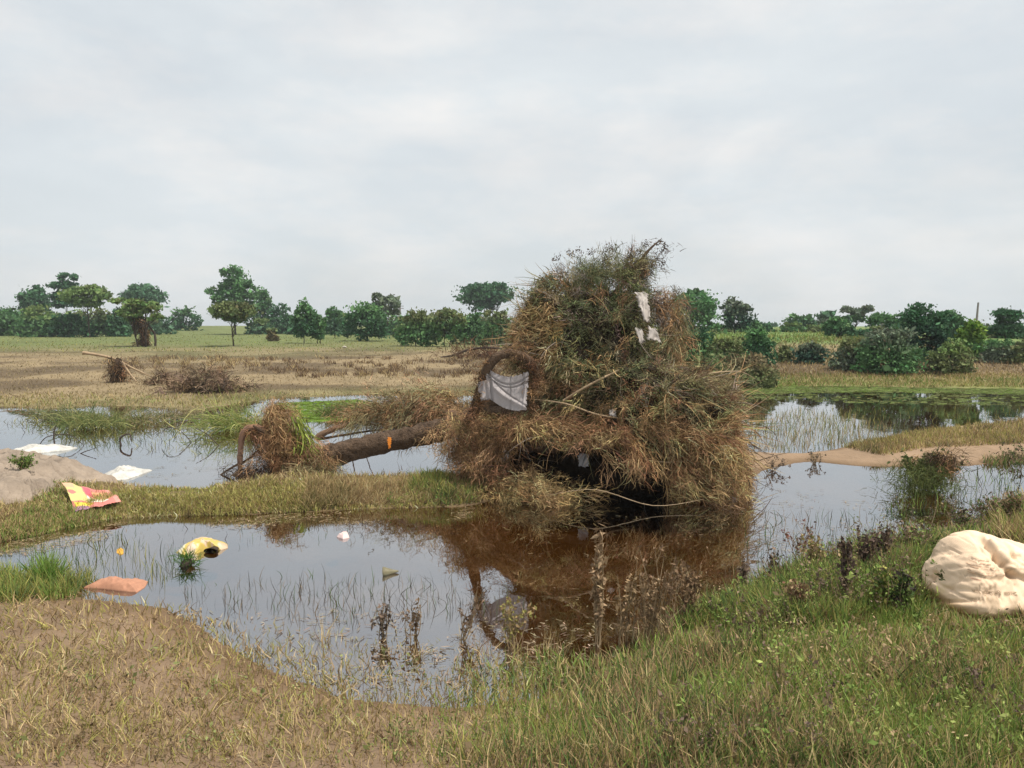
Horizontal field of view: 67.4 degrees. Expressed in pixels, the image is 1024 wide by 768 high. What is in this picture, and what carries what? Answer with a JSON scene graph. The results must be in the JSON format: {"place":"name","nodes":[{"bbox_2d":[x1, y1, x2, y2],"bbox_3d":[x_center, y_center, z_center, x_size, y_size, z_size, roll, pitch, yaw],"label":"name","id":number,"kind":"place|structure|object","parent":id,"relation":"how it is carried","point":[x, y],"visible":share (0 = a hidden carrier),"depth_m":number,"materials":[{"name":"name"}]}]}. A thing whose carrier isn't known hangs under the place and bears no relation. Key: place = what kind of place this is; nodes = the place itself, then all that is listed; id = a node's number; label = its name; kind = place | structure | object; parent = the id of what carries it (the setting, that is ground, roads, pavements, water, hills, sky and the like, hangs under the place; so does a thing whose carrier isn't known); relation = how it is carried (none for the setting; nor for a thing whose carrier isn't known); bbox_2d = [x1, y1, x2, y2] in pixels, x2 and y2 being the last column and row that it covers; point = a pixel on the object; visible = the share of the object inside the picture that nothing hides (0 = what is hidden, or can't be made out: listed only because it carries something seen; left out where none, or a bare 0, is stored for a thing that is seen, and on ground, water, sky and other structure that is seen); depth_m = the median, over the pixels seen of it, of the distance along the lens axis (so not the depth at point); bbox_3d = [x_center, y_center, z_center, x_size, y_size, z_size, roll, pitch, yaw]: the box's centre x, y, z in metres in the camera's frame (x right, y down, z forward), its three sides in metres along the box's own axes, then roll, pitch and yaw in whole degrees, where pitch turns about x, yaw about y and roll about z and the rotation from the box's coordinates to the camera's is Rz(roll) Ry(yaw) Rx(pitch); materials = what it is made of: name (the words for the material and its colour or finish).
{"place":"outdoors","nodes":[
{"label":"outdoors","id":0,"kind":"place"},
{"bbox_2d":[0,386,1023,709],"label":"water","id":1,"kind":"structure","parent":0,"point":[492,548],"depth_m":7.09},
{"bbox_2d":[14,444,76,452],"bbox_3d":[-7.657,1.045,12.394,0.815,0.135,0.948,2,5,28],"label":"plastic sack","id":2,"kind":"object","parent":1,"relation":"on","point":[39,448],"visible":0.65,"depth_m":12.33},
{"bbox_2d":[14,398,113,420],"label":"grass tussock","id":3,"kind":"object","parent":1,"relation":"in","point":[51,416],"depth_m":16.50,"materials":[{"name":"green plant"}]},
{"bbox_2d":[30,396,154,431],"bbox_3d":[-8.265,0.652,15.203,2.399,0.856,1.591,0,4,0],"label":"grass tussock","id":4,"kind":"object","parent":1,"relation":"in","point":[84,421],"depth_m":15.04,"materials":[{"name":"green plant"}]},
{"bbox_2d":[83,576,147,592],"bbox_3d":[-3.043,1.538,5.930,0.469,0.099,0.240,1,4,7],"label":"folded sack","id":5,"kind":"object","parent":1,"relation":"on","point":[116,583],"visible":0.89,"depth_m":5.88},
{"bbox_2d":[105,465,151,479],"bbox_3d":[-5.251,1.186,10.405,0.488,0.150,0.860,0,4,0],"label":"plastic sack","id":6,"kind":"object","parent":1,"relation":"on","point":[127,473],"visible":0.81,"depth_m":10.31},
{"bbox_2d":[90,401,180,425],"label":"grass tussock","id":7,"kind":"object","parent":1,"relation":"in","point":[136,418],"depth_m":15.78,"materials":[{"name":"green plant"}]},
{"bbox_2d":[125,394,220,421],"bbox_3d":[-7.386,0.606,16.299,2.389,0.750,1.410,0,4,0],"label":"grass tussock","id":8,"kind":"object","parent":1,"relation":"in","point":[189,412],"depth_m":16.42,"materials":[{"name":"green plant"}]},
{"bbox_2d":[164,545,205,568],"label":"grass tussock","id":9,"kind":"object","parent":1,"relation":"on","point":[187,561],"depth_m":6.42,"materials":[{"name":"green plant"}]},
{"bbox_2d":[176,537,227,554],"bbox_3d":[-2.778,1.456,6.915,0.419,0.127,0.377,0,4,0],"label":"torn sack","id":10,"kind":"object","parent":1,"relation":"on","point":[204,544],"visible":0.69,"depth_m":6.87,"materials":[{"name":"plastic"}]},
{"bbox_2d":[302,395,374,417],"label":"grass tussock","id":11,"kind":"object","parent":1,"relation":"in","point":[329,409],"depth_m":17.07,"materials":[{"name":"green plant"}]},
{"bbox_2d":[0,416,1019,689],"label":"floating straw","id":12,"kind":"object","parent":1,"relation":"on","point":[24,550],"visible":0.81,"depth_m":5.13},
{"bbox_2d":[7,404,1021,622],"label":"reeds","id":13,"kind":"object","parent":1,"relation":"on","point":[780,445],"visible":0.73,"depth_m":8.14,"materials":[{"name":"green plant"}]},
{"bbox_2d":[6,385,1023,421],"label":"algae","id":14,"kind":"object","parent":1,"relation":"on","point":[791,389],"visible":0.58,"depth_m":23.15,"materials":[{"name":"green plant"}]},
{"bbox_2d":[861,440,982,499],"bbox_3d":[4.907,1.064,9.216,1.437,0.877,1.104,0,4,0],"label":"weed clump","id":15,"kind":"object","parent":1,"relation":"in","point":[925,474],"visible":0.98,"depth_m":9.16,"materials":[{"name":"green plant"}]},
{"bbox_2d":[0,326,1023,767],"bbox_3d":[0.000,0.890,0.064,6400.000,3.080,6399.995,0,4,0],"label":"ground","id":16,"kind":"structure","parent":0,"point":[846,456],"depth_m":4.81,"materials":[{"name":"soil"}]},
{"bbox_2d":[0,305,46,335],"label":"bush","id":17,"kind":"object","parent":16,"relation":"on","point":[9,314],"visible":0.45,"depth_m":90.28,"materials":[{"name":"green plant"}]},
{"bbox_2d":[0,469,60,503],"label":"boulder","id":18,"kind":"object","parent":16,"relation":"on","point":[23,484],"visible":0.41,"depth_m":8.26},
{"bbox_2d":[4,304,62,336],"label":"bush","id":19,"kind":"object","parent":16,"relation":"on","point":[30,323],"visible":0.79,"depth_m":84.54,"materials":[{"name":"green plant"}]},
{"bbox_2d":[13,284,57,313],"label":"tree","id":20,"kind":"object","parent":16,"relation":"on","point":[34,295],"visible":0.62,"depth_m":108.44,"materials":[{"name":"green plant"}]},
{"bbox_2d":[37,272,79,310],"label":"tree","id":21,"kind":"object","parent":16,"relation":"on","point":[63,283],"visible":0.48,"depth_m":110.69,"materials":[{"name":"green plant"}]},
{"bbox_2d":[0,448,117,482],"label":"boulder","id":22,"kind":"object","parent":16,"relation":"on","point":[55,467],"visible":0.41,"depth_m":9.36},
{"bbox_2d":[7,449,37,470],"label":"weed","id":23,"kind":"object","parent":22,"relation":"on","point":[24,463],"visible":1,"depth_m":8.93,"materials":[{"name":"green plant"}]},
{"bbox_2d":[39,310,97,336],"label":"bush","id":24,"kind":"object","parent":16,"relation":"on","point":[69,326],"visible":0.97,"depth_m":83.94,"materials":[{"name":"green plant"}]},
{"bbox_2d":[48,284,112,336],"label":"tree","id":25,"kind":"object","parent":16,"relation":"on","point":[92,296],"visible":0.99,"depth_m":82.68,"materials":[{"name":"green plant"}]},
{"bbox_2d":[61,482,120,511],"bbox_3d":[-4.548,1.186,8.300,0.444,0.182,0.778,-4,6,-39],"label":"printed packet","id":26,"kind":"object","parent":16,"relation":"on","point":[78,493],"visible":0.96,"depth_m":8.21},
{"bbox_2d":[90,307,116,336],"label":"bush","id":27,"kind":"object","parent":16,"relation":"on","point":[100,317],"visible":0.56,"depth_m":87.16,"materials":[{"name":"green plant"}]},
{"bbox_2d":[82,351,147,383],"bbox_3d":[-12.655,-0.349,24.755,1.398,1.448,1.727,4,6,40],"label":"fallen tree","id":28,"kind":"object","parent":16,"relation":"on","point":[118,368],"visible":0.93,"depth_m":24.67,"materials":[{"name":"wood"}]},
{"bbox_2d":[104,306,132,336],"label":"bush","id":29,"kind":"object","parent":16,"relation":"on","point":[123,328],"visible":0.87,"depth_m":85.31,"materials":[{"name":"green plant"}]},
{"bbox_2d":[107,297,165,346],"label":"tree","id":30,"kind":"object","parent":16,"relation":"on","point":[131,310],"visible":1,"depth_m":52.39,"materials":[{"name":"green plant"}]},
{"bbox_2d":[129,318,156,346],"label":"debris column","id":31,"kind":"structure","parent":16,"relation":"on","point":[141,341],"depth_m":54.11,"materials":[{"name":"plant"}]},
{"bbox_2d":[117,282,169,315],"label":"tree","id":32,"kind":"object","parent":16,"relation":"on","point":[147,292],"visible":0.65,"depth_m":116.14,"materials":[{"name":"green plant"}]},
{"bbox_2d":[138,368,182,386],"bbox_3d":[-11.041,-0.047,24.103,1.432,1.163,1.214,0,4,0],"label":"brush heap","id":33,"kind":"object","parent":16,"relation":"on","point":[164,375],"visible":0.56,"depth_m":23.98,"materials":[{"name":"plant"}]},
{"bbox_2d":[165,305,204,330],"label":"tree","id":34,"kind":"object","parent":16,"relation":"on","point":[179,318],"visible":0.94,"depth_m":123.81,"materials":[{"name":"green plant"}]},
{"bbox_2d":[145,361,266,395],"bbox_3d":[-8.823,-0.027,22.184,3.078,1.352,2.717,0,4,0],"label":"brush heap","id":35,"kind":"object","parent":16,"relation":"on","point":[194,381],"visible":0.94,"depth_m":21.88,"materials":[{"name":"plant"}]},
{"bbox_2d":[163,384,299,435],"bbox_3d":[-5.363,0.624,14.701,2.693,1.435,1.985,0,4,0],"label":"grass tussock","id":36,"kind":"object","parent":16,"relation":"on","point":[226,423],"depth_m":14.61,"materials":[{"name":"green plant"}]},
{"bbox_2d":[204,264,260,334],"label":"tree","id":37,"kind":"object","parent":16,"relation":"on","point":[229,289],"visible":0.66,"depth_m":98.62,"materials":[{"name":"green plant"}]},
{"bbox_2d":[206,300,263,345],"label":"tree","id":38,"kind":"object","parent":16,"relation":"on","point":[229,311],"visible":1,"depth_m":53.24,"materials":[{"name":"green plant"}]},
{"bbox_2d":[0,466,489,541],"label":"spit grass","id":39,"kind":"structure","parent":16,"relation":"on","point":[317,492],"depth_m":8.45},
{"bbox_2d":[244,317,273,334],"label":"bush","id":40,"kind":"object","parent":16,"relation":"on","point":[263,326],"visible":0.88,"depth_m":100.15,"materials":[{"name":"green plant"}]},
{"bbox_2d":[253,286,272,325],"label":"tree","id":41,"kind":"object","parent":16,"relation":"on","point":[267,304],"visible":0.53,"depth_m":108.89,"materials":[{"name":"green plant"}]},
{"bbox_2d":[264,303,290,328],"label":"bush","id":42,"kind":"object","parent":16,"relation":"on","point":[274,312],"visible":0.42,"depth_m":106.96,"materials":[{"name":"green plant"}]},
{"bbox_2d":[289,297,319,343],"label":"tree","id":43,"kind":"object","parent":16,"relation":"on","point":[304,322],"visible":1,"depth_m":60.78,"materials":[{"name":"green plant"}]},
{"bbox_2d":[310,314,327,343],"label":"tree","id":44,"kind":"object","parent":16,"relation":"on","point":[320,323],"visible":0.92,"depth_m":61.42,"materials":[{"name":"green plant"}]},
{"bbox_2d":[324,306,344,337],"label":"tree","id":45,"kind":"object","parent":16,"relation":"on","point":[336,315],"visible":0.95,"depth_m":79.44,"materials":[{"name":"green plant"}]},
{"bbox_2d":[0,540,713,767],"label":"margin grass","id":46,"kind":"structure","parent":16,"relation":"on","point":[48,579],"depth_m":4.05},
{"bbox_2d":[337,300,392,340],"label":"tree","id":47,"kind":"object","parent":16,"relation":"on","point":[372,318],"visible":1,"depth_m":67.95,"materials":[{"name":"green plant"}]},
{"bbox_2d":[370,603,397,639],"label":"weed","id":48,"kind":"object","parent":16,"relation":"on","point":[381,618],"visible":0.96,"depth_m":4.93,"materials":[{"name":"brown plant"}]},
{"bbox_2d":[371,292,400,329],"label":"tree","id":49,"kind":"object","parent":16,"relation":"on","point":[393,301],"visible":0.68,"depth_m":87.06,"materials":[{"name":"green plant"}]},
{"bbox_2d":[401,597,422,638],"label":"weed","id":50,"kind":"object","parent":16,"relation":"on","point":[416,621],"visible":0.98,"depth_m":4.92,"materials":[{"name":"brown plant"}]},
{"bbox_2d":[394,306,443,346],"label":"tree","id":51,"kind":"object","parent":16,"relation":"on","point":[412,323],"visible":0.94,"depth_m":54.86,"materials":[{"name":"green plant"}]},
{"bbox_2d":[428,306,469,346],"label":"tree","id":52,"kind":"object","parent":16,"relation":"on","point":[441,325],"visible":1,"depth_m":54.07,"materials":[{"name":"green plant"}]},
{"bbox_2d":[426,332,503,358],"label":"fallen branch","id":53,"kind":"object","parent":16,"relation":"on","point":[484,349],"visible":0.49,"depth_m":38.29,"materials":[{"name":"brown plant"}]},
{"bbox_2d":[449,312,487,344],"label":"bush","id":54,"kind":"object","parent":16,"relation":"on","point":[473,329],"visible":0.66,"depth_m":60.07,"materials":[{"name":"green plant"}]},
{"bbox_2d":[458,581,484,641],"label":"weed","id":55,"kind":"object","parent":16,"relation":"on","point":[470,618],"visible":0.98,"depth_m":4.86,"materials":[{"name":"brown plant"}]},
{"bbox_2d":[451,281,524,317],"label":"tree","id":56,"kind":"object","parent":16,"relation":"on","point":[480,297],"visible":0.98,"depth_m":117.79,"materials":[{"name":"green plant"}]},
{"bbox_2d":[475,308,513,345],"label":"bush","id":57,"kind":"object","parent":16,"relation":"on","point":[495,320],"visible":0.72,"depth_m":56.82,"materials":[{"name":"green plant"}]},
{"bbox_2d":[217,237,790,511],"bbox_3d":[-0.241,-0.015,9.994,7.570,3.808,3.571,1,4,11],"label":"fallen tree","id":58,"kind":"object","parent":16,"relation":"on","point":[577,352],"visible":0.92,"depth_m":9.08,"materials":[{"name":"brown plant"}]},
{"bbox_2d":[486,370,528,410],"bbox_3d":[-0.065,0.057,8.609,0.508,0.489,0.120,1,4,8],"label":"torn sheet","id":59,"kind":"object","parent":58,"relation":"attached to","point":[508,393],"visible":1,"depth_m":8.61,"materials":[{"name":"grey fabric"}]},
{"bbox_2d":[634,292,650,322],"bbox_3d":[1.505,-0.883,8.831,0.179,0.368,0.206,0,4,0],"label":"plastic rag","id":60,"kind":"object","parent":58,"relation":"hanging from","point":[643,305],"visible":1,"depth_m":8.84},
{"bbox_2d":[0,328,1023,408],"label":"field grass","id":61,"kind":"structure","parent":16,"relation":"on","point":[996,382],"depth_m":28.15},
{"bbox_2d":[9,481,1023,766],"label":"undergrowth","id":62,"kind":"object","parent":16,"relation":"on","point":[685,715],"depth_m":3.60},
{"bbox_2d":[499,592,536,645],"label":"weed","id":63,"kind":"object","parent":16,"relation":"on","point":[511,623],"visible":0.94,"depth_m":4.81,"materials":[{"name":"green plant"}]},
{"bbox_2d":[589,523,609,646],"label":"weed","id":64,"kind":"object","parent":16,"relation":"on","point":[596,593],"visible":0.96,"depth_m":4.80,"materials":[{"name":"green plant"}]},
{"bbox_2d":[603,556,639,643],"bbox_3d":[0.699,1.388,4.872,0.203,0.605,0.213,2,5,29],"label":"weed","id":65,"kind":"object","parent":16,"relation":"on","point":[622,620],"visible":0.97,"depth_m":4.84,"materials":[{"name":"brown plant"}]},
{"bbox_2d":[635,570,668,643],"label":"weed","id":66,"kind":"object","parent":16,"relation":"on","point":[648,611],"visible":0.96,"depth_m":4.83,"materials":[{"name":"brown plant"}]},
{"bbox_2d":[637,545,685,641],"bbox_3d":[0.938,1.315,4.822,0.284,0.612,0.245,4,6,41],"label":"weed","id":67,"kind":"object","parent":16,"relation":"on","point":[670,589],"visible":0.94,"depth_m":4.80,"materials":[{"name":"brown plant"}]},
{"bbox_2d":[314,486,1023,767],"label":"bank grass","id":68,"kind":"structure","parent":16,"relation":"on","point":[999,526],"depth_m":3.53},
{"bbox_2d":[662,559,702,620],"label":"weed","id":69,"kind":"object","parent":16,"relation":"on","point":[687,593],"visible":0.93,"depth_m":5.03,"materials":[{"name":"brown plant"}]},
{"bbox_2d":[665,325,715,362],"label":"shrub","id":70,"kind":"object","parent":16,"relation":"on","point":[704,336],"visible":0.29,"depth_m":29.85,"materials":[{"name":"green plant"}]},
{"bbox_2d":[665,287,732,333],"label":"tree","id":71,"kind":"object","parent":16,"relation":"on","point":[706,306],"visible":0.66,"depth_m":60.81,"materials":[{"name":"green plant"}]},
{"bbox_2d":[690,352,737,376],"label":"shrub","id":72,"kind":"object","parent":16,"relation":"on","point":[720,357],"visible":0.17,"depth_m":25.52,"materials":[{"name":"green plant"}]},
{"bbox_2d":[698,335,753,373],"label":"shrub","id":73,"kind":"object","parent":16,"relation":"on","point":[724,345],"visible":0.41,"depth_m":27.22,"materials":[{"name":"green plant"}]},
{"bbox_2d":[718,296,758,333],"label":"tree","id":74,"kind":"object","parent":16,"relation":"on","point":[739,310],"visible":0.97,"depth_m":63.21,"materials":[{"name":"green plant"}]},
{"bbox_2d":[716,351,785,388],"bbox_3d":[7.541,-0.419,25.260,2.698,1.366,1.818,0,4,0],"label":"shrub","id":75,"kind":"object","parent":16,"relation":"on","point":[761,370],"visible":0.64,"depth_m":25.00,"materials":[{"name":"green plant"}]},
{"bbox_2d":[741,326,781,366],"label":"shrub","id":76,"kind":"object","parent":16,"relation":"on","point":[757,342],"visible":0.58,"depth_m":30.39,"materials":[{"name":"green plant"}]},
{"bbox_2d":[781,519,816,559],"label":"weed","id":77,"kind":"object","parent":16,"relation":"on","point":[807,536],"visible":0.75,"depth_m":6.59,"materials":[{"name":"brown plant"}]},
{"bbox_2d":[780,313,818,328],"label":"tree","id":78,"kind":"object","parent":16,"relation":"on","point":[808,319],"visible":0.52,"depth_m":77.34,"materials":[{"name":"green plant"}]},
{"bbox_2d":[781,578,820,605],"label":"weed","id":79,"kind":"object","parent":16,"relation":"on","point":[800,586],"visible":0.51,"depth_m":4.50,"materials":[{"name":"brown plant"}]},
{"bbox_2d":[790,340,829,363],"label":"shrub","id":80,"kind":"object","parent":16,"relation":"on","point":[807,353],"visible":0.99,"depth_m":31.36,"materials":[{"name":"green plant"}]},
{"bbox_2d":[799,534,826,565],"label":"weed","id":81,"kind":"object","parent":16,"relation":"on","point":[817,549],"visible":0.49,"depth_m":5.62,"materials":[{"name":"brown plant"}]},
{"bbox_2d":[819,315,856,337],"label":"tree","id":82,"kind":"object","parent":16,"relation":"on","point":[838,326],"visible":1,"depth_m":45.56,"materials":[{"name":"green plant"}]},
{"bbox_2d":[836,535,856,594],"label":"weed","id":83,"kind":"object","parent":16,"relation":"on","point":[846,551],"visible":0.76,"depth_m":4.59,"materials":[{"name":"brown plant"}]},
{"bbox_2d":[823,334,874,370],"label":"shrub","id":84,"kind":"object","parent":16,"relation":"on","point":[844,360],"visible":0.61,"depth_m":29.27,"materials":[{"name":"green plant"}]},
{"bbox_2d":[839,304,874,326],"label":"tree","id":85,"kind":"object","parent":16,"relation":"on","point":[856,315],"visible":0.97,"depth_m":69.27,"materials":[{"name":"green plant"}]},
{"bbox_2d":[856,525,882,567],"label":"weed","id":86,"kind":"object","parent":16,"relation":"on","point":[864,551],"visible":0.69,"depth_m":5.16,"materials":[{"name":"brown plant"}]},
{"bbox_2d":[866,564,893,610],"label":"weed","id":87,"kind":"object","parent":16,"relation":"on","point":[883,584],"visible":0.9,"depth_m":4.37,"materials":[{"name":"green plant"}]},
{"bbox_2d":[864,311,903,327],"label":"tree","id":88,"kind":"object","parent":16,"relation":"on","point":[878,319],"visible":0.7,"depth_m":49.40,"materials":[{"name":"green plant"}]},
{"bbox_2d":[870,523,900,560],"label":"weed","id":89,"kind":"object","parent":16,"relation":"on","point":[887,539],"visible":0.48,"depth_m":5.30,"materials":[{"name":"brown plant"}]},
{"bbox_2d":[847,323,934,375],"bbox_3d":[13.994,-1.270,28.248,3.001,1.957,2.398,1,5,19],"label":"shrub","id":90,"kind":"object","parent":16,"relation":"on","point":[896,357],"visible":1,"depth_m":27.93,"materials":[{"name":"green plant"}]},
{"bbox_2d":[887,568,916,610],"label":"weed","id":91,"kind":"object","parent":16,"relation":"on","point":[901,591],"visible":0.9,"depth_m":4.35,"materials":[{"name":"green plant"}]},
{"bbox_2d":[896,521,925,548],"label":"weed","id":92,"kind":"object","parent":16,"relation":"on","point":[906,529],"visible":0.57,"depth_m":5.73,"materials":[{"name":"green plant"}]},
{"bbox_2d":[896,301,957,367],"bbox_3d":[15.814,-1.825,29.334,2.239,2.651,1.881,1,4,17],"label":"tree","id":93,"kind":"object","parent":16,"relation":"on","point":[933,323],"visible":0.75,"depth_m":29.04,"materials":[{"name":"green plant"}]},
{"bbox_2d":[841,415,1023,464],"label":"sandbar grass","id":94,"kind":"structure","parent":16,"relation":"on","point":[895,442],"depth_m":12.76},
{"bbox_2d":[921,337,979,374],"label":"shrub","id":95,"kind":"object","parent":16,"relation":"on","point":[959,352],"visible":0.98,"depth_m":27.65,"materials":[{"name":"green plant"}]},
{"bbox_2d":[937,309,967,340],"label":"tree","id":96,"kind":"object","parent":16,"relation":"on","point":[958,322],"visible":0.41,"depth_m":41.48,"materials":[{"name":"green plant"}]},
{"bbox_2d":[940,502,977,528],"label":"weed","id":97,"kind":"object","parent":16,"relation":"on","point":[963,518],"visible":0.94,"depth_m":7.02,"materials":[{"name":"brown plant"}]},
{"bbox_2d":[954,318,989,363],"bbox_3d":[16.991,-1.427,28.429,1.147,2.032,1.048,2,5,28],"label":"tree","id":98,"kind":"object","parent":16,"relation":"on","point":[971,332],"visible":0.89,"depth_m":28.21,"materials":[{"name":"green plant"}]},
{"bbox_2d":[921,530,1023,619],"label":"feed sack","id":99,"kind":"object","parent":16,"relation":"on","point":[979,572],"visible":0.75,"depth_m":4.27,"materials":[{"name":"fabric"}]},
{"bbox_2d":[970,491,1001,520],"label":"weed","id":100,"kind":"object","parent":16,"relation":"on","point":[979,504],"visible":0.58,"depth_m":7.28,"materials":[{"name":"brown plant"}]},
{"bbox_2d":[974,337,1021,363],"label":"shrub","id":101,"kind":"object","parent":16,"relation":"on","point":[991,352],"visible":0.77,"depth_m":30.95,"materials":[{"name":"green plant"}]},
{"bbox_2d":[983,306,1023,338],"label":"tree","id":102,"kind":"object","parent":16,"relation":"on","point":[1002,327],"visible":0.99,"depth_m":39.60,"materials":[{"name":"green plant"}]},
{"bbox_2d":[994,487,1023,520],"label":"weed","id":103,"kind":"object","parent":16,"relation":"on","point":[1011,502],"visible":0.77,"depth_m":6.46,"materials":[{"name":"brown plant"}]},
{"bbox_2d":[1000,339,1023,363],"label":"shrub","id":104,"kind":"object","parent":16,"relation":"on","point":[1017,347],"visible":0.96,"depth_m":30.53,"materials":[{"name":"green plant"}]},
{"bbox_2d":[0,0,1023,325],"label":"sky","id":105,"kind":"structure","parent":0,"point":[804,157],"materials":[{"name":"white"}]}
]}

